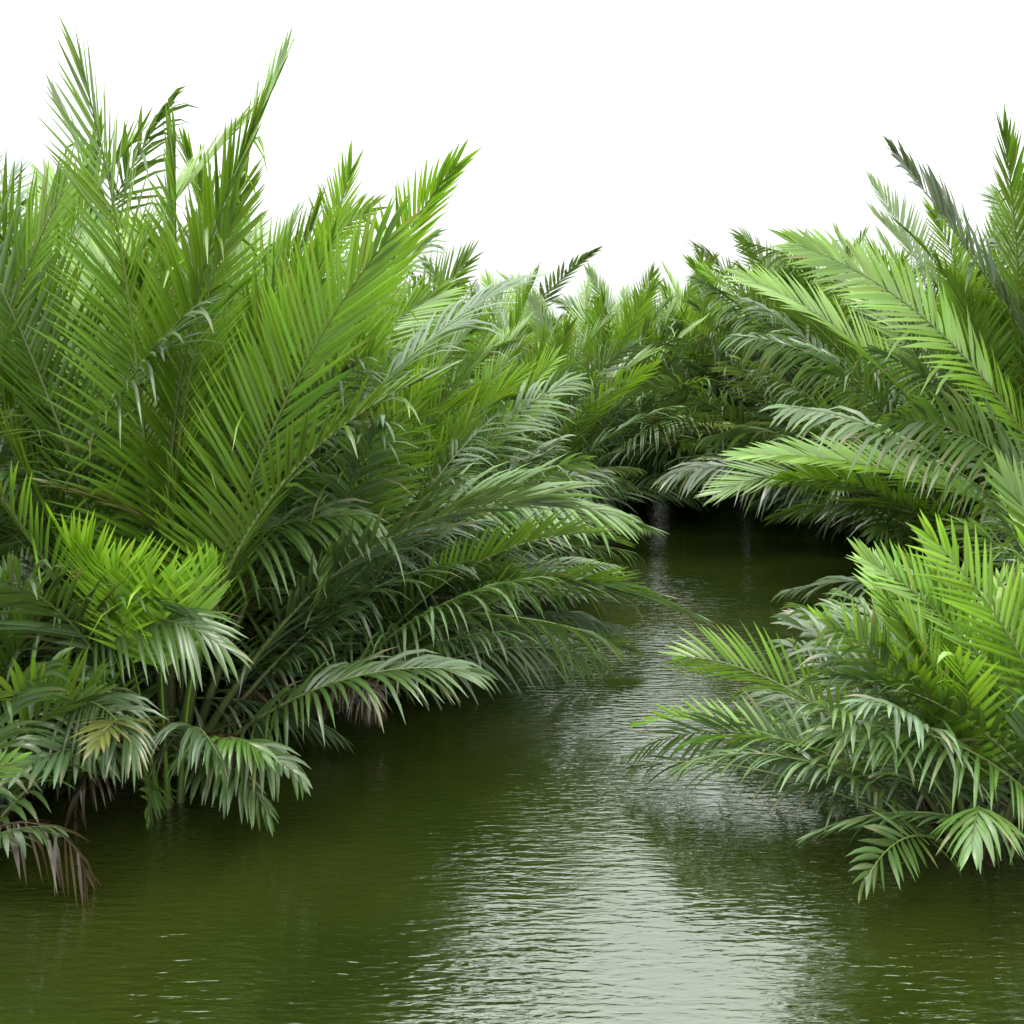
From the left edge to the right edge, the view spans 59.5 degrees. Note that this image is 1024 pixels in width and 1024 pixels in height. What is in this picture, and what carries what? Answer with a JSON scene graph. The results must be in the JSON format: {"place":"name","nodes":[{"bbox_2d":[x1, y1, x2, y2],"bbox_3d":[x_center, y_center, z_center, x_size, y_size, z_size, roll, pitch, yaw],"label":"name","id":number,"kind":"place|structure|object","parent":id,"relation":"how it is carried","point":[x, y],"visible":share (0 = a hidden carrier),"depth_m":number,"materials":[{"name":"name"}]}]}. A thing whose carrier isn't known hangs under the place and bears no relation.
{"place":"outdoors","nodes":[
{"label":"outdoors","id":0,"kind":"place"},
{"bbox_2d":[1,473,1021,824],"bbox_3d":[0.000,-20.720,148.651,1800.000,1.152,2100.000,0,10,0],"label":"ground","id":1,"kind":"structure","parent":0,"point":[221,685],"depth_m":12.44,"materials":[{"name":"brown soil"}]},
{"bbox_2d":[0,647,171,904],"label":"nipa palm","id":2,"kind":"object","parent":1,"relation":"on","point":[31,695],"visible":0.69,"depth_m":8.07,"materials":[{"name":"green plant"}]},
{"bbox_2d":[0,545,226,812],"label":"nipa palm","id":3,"kind":"object","parent":1,"relation":"on","point":[10,645],"visible":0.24,"depth_m":9.05,"materials":[{"name":"green plant"}]},
{"bbox_2d":[0,146,394,792],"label":"nipa palm","id":4,"kind":"object","parent":1,"relation":"on","point":[196,620],"visible":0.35,"depth_m":9.20,"materials":[{"name":"green plant"}]},
{"bbox_2d":[0,100,418,670],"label":"nipa palm","id":5,"kind":"object","parent":1,"relation":"on","point":[182,183],"visible":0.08,"depth_m":12.22,"materials":[{"name":"green plant"}]},
{"bbox_2d":[12,85,433,580],"bbox_3d":[-8.147,-2.710,16.257,14.341,9.509,11.765,7,12,34],"label":"nipa palm","id":6,"kind":"object","parent":1,"relation":"on","point":[143,153],"visible":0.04,"depth_m":13.83,"materials":[{"name":"green plant"}]},
{"bbox_2d":[0,14,588,835],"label":"nipa palm","id":7,"kind":"object","parent":1,"relation":"on","point":[106,552],"visible":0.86,"depth_m":9.08,"materials":[{"name":"green plant"}]},
{"bbox_2d":[43,70,605,611],"bbox_3d":[-5.435,-2.747,17.212,14.395,9.248,10.521,4,11,23],"label":"nipa palm","id":8,"kind":"object","parent":1,"relation":"on","point":[55,96],"visible":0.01,"depth_m":16.72,"materials":[{"name":"green plant"}]},
{"bbox_2d":[14,230,657,776],"bbox_3d":[-2.478,-0.351,12.149,8.902,6.378,7.378,0,10,0],"label":"nipa palm","id":9,"kind":"object","parent":1,"relation":"on","point":[386,448],"visible":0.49,"depth_m":11.13,"materials":[{"name":"green plant"}]},
{"bbox_2d":[15,124,665,700],"bbox_3d":[-3.954,-2.009,15.859,12.943,8.357,10.353,0,10,0],"label":"nipa palm","id":10,"kind":"object","parent":1,"relation":"on","point":[445,178],"visible":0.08,"depth_m":13.39,"materials":[{"name":"green plant"}]},
{"bbox_2d":[0,22,719,799],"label":"nipa palm","id":11,"kind":"object","parent":1,"relation":"on","point":[424,302],"visible":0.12,"depth_m":11.42,"materials":[{"name":"green plant"}]},
{"bbox_2d":[217,303,646,688],"bbox_3d":[-2.045,-0.462,14.776,8.653,5.690,7.632,0,10,0],"label":"nipa palm","id":12,"kind":"object","parent":1,"relation":"on","point":[578,463],"visible":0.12,"depth_m":14.03,"materials":[{"name":"green plant"}]},
{"bbox_2d":[367,276,601,559],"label":"nipa palm","id":13,"kind":"object","parent":1,"relation":"on","point":[503,345],"visible":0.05,"depth_m":18.20,"materials":[{"name":"green plant"}]},
{"bbox_2d":[385,289,606,554],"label":"nipa palm","id":14,"kind":"object","parent":1,"relation":"on","point":[597,540],"visible":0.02,"depth_m":20.87,"materials":[{"name":"green plant"}]},
{"bbox_2d":[7,186,1023,486],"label":"distant palm thicket","id":15,"kind":"object","parent":1,"relation":"on","point":[551,284],"visible":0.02,"depth_m":32.45,"materials":[{"name":"green plant"}]},
{"bbox_2d":[388,333,646,608],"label":"nipa palm","id":16,"kind":"object","parent":1,"relation":"on","point":[503,361],"visible":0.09,"depth_m":16.95,"materials":[{"name":"green plant"}]},
{"bbox_2d":[394,310,660,571],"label":"nipa palm","id":17,"kind":"object","parent":1,"relation":"on","point":[564,372],"visible":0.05,"depth_m":20.29,"materials":[{"name":"green plant"}]},
{"bbox_2d":[420,262,699,517],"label":"nipa palm","id":18,"kind":"object","parent":1,"relation":"on","point":[510,320],"visible":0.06,"depth_m":25.18,"materials":[{"name":"green plant"}]},
{"bbox_2d":[449,308,712,536],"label":"nipa palm","id":19,"kind":"object","parent":1,"relation":"on","point":[598,392],"visible":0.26,"depth_m":22.27,"materials":[{"name":"green plant"}]},
{"bbox_2d":[445,269,716,508],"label":"nipa palm","id":20,"kind":"object","parent":1,"relation":"on","point":[488,281],"visible":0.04,"depth_m":30.25,"materials":[{"name":"green plant"}]},
{"bbox_2d":[446,272,788,519],"bbox_3d":[2.169,-3.471,26.799,12.419,7.368,10.883,-5,11,-26],"label":"nipa palm","id":21,"kind":"object","parent":1,"relation":"on","point":[539,308],"visible":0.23,"depth_m":25.77,"materials":[{"name":"green plant"}]},
{"bbox_2d":[548,252,738,462],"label":"nipa palm","id":22,"kind":"object","parent":1,"relation":"on","point":[591,272],"visible":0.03,"depth_m":35.91,"materials":[{"name":"green plant"}]},
{"bbox_2d":[485,270,806,498],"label":"nipa palm","id":23,"kind":"object","parent":1,"relation":"on","point":[708,322],"visible":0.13,"depth_m":27.59,"materials":[{"name":"green plant"}]},
{"bbox_2d":[551,254,805,480],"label":"nipa palm","id":24,"kind":"object","parent":1,"relation":"on","point":[677,307],"visible":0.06,"depth_m":30.38,"materials":[{"name":"green plant"}]},
{"bbox_2d":[600,241,787,335],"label":"nipa palm","id":25,"kind":"object","parent":1,"relation":"on","point":[676,287],"visible":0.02,"depth_m":34.66,"materials":[{"name":"green plant"}]},
{"bbox_2d":[612,224,923,486],"bbox_3d":[9.299,-5.014,31.447,15.708,8.817,13.987,8,13,39],"label":"nipa palm","id":26,"kind":"object","parent":1,"relation":"on","point":[691,262],"visible":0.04,"depth_m":28.33,"materials":[{"name":"green plant"}]},
{"bbox_2d":[585,223,1003,521],"bbox_3d":[9.602,-3.830,25.386,15.473,8.560,12.322,0,10,0],"label":"nipa palm","id":27,"kind":"object","parent":1,"relation":"on","point":[735,370],"visible":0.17,"depth_m":24.29,"materials":[{"name":"green plant"}]},
{"bbox_2d":[697,240,910,337],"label":"nipa palm","id":28,"kind":"object","parent":1,"relation":"on","point":[902,256],"visible":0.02,"depth_m":31.69,"materials":[{"name":"green plant"}]},
{"bbox_2d":[691,221,920,495],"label":"nipa palm","id":29,"kind":"object","parent":1,"relation":"on","point":[836,230],"depth_m":27.98,"materials":[{"name":"green plant"}]},
{"bbox_2d":[616,547,1023,904],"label":"nipa palm","id":30,"kind":"object","parent":1,"relation":"on","point":[962,837],"visible":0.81,"depth_m":8.67,"materials":[{"name":"green plant"}]},
{"bbox_2d":[637,161,1023,524],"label":"nipa palm","id":31,"kind":"object","parent":1,"relation":"on","point":[879,191],"visible":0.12,"depth_m":24.52,"materials":[{"name":"green plant"}]},
{"bbox_2d":[650,225,1023,561],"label":"nipa palm","id":32,"kind":"object","parent":1,"relation":"on","point":[703,470],"visible":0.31,"depth_m":20.78,"materials":[{"name":"green plant"}]},
{"bbox_2d":[693,180,1023,540],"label":"nipa palm","id":33,"kind":"object","parent":1,"relation":"on","point":[902,238],"visible":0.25,"depth_m":20.38,"materials":[{"name":"green plant"}]},
{"bbox_2d":[694,100,1023,612],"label":"nipa palm","id":34,"kind":"object","parent":1,"relation":"on","point":[1006,329],"visible":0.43,"depth_m":18.28,"materials":[{"name":"green plant"}]},
{"bbox_2d":[716,531,1023,819],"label":"nipa palm","id":35,"kind":"object","parent":1,"relation":"on","point":[836,608],"visible":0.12,"depth_m":10.58,"materials":[{"name":"green plant"}]},
{"bbox_2d":[719,136,1023,523],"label":"nipa palm","id":36,"kind":"object","parent":1,"relation":"on","point":[939,198],"visible":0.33,"depth_m":17.12,"materials":[{"name":"green plant"}]},
{"bbox_2d":[759,181,1023,614],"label":"nipa palm","id":37,"kind":"object","parent":1,"relation":"on","point":[811,249],"visible":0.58,"depth_m":15.69,"materials":[{"name":"green plant"}]},
{"bbox_2d":[783,445,1023,863],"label":"nipa palm","id":38,"kind":"object","parent":1,"relation":"on","point":[1008,485],"visible":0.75,"depth_m":8.59,"materials":[{"name":"green plant"}]},
{"bbox_2d":[881,432,1023,671],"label":"nipa palm","id":39,"kind":"object","parent":1,"relation":"on","point":[983,531],"visible":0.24,"depth_m":12.37,"materials":[{"name":"green plant"}]},
{"bbox_2d":[0,488,1023,1023],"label":"river water","id":40,"kind":"structure","parent":0,"point":[514,856],"depth_m":8.25,"materials":[{"name":"green liquid"}]},
{"bbox_2d":[0,0,1023,344],"label":"sky","id":41,"kind":"structure","parent":0,"point":[635,130],"materials":[{"name":"white"}]}
]}

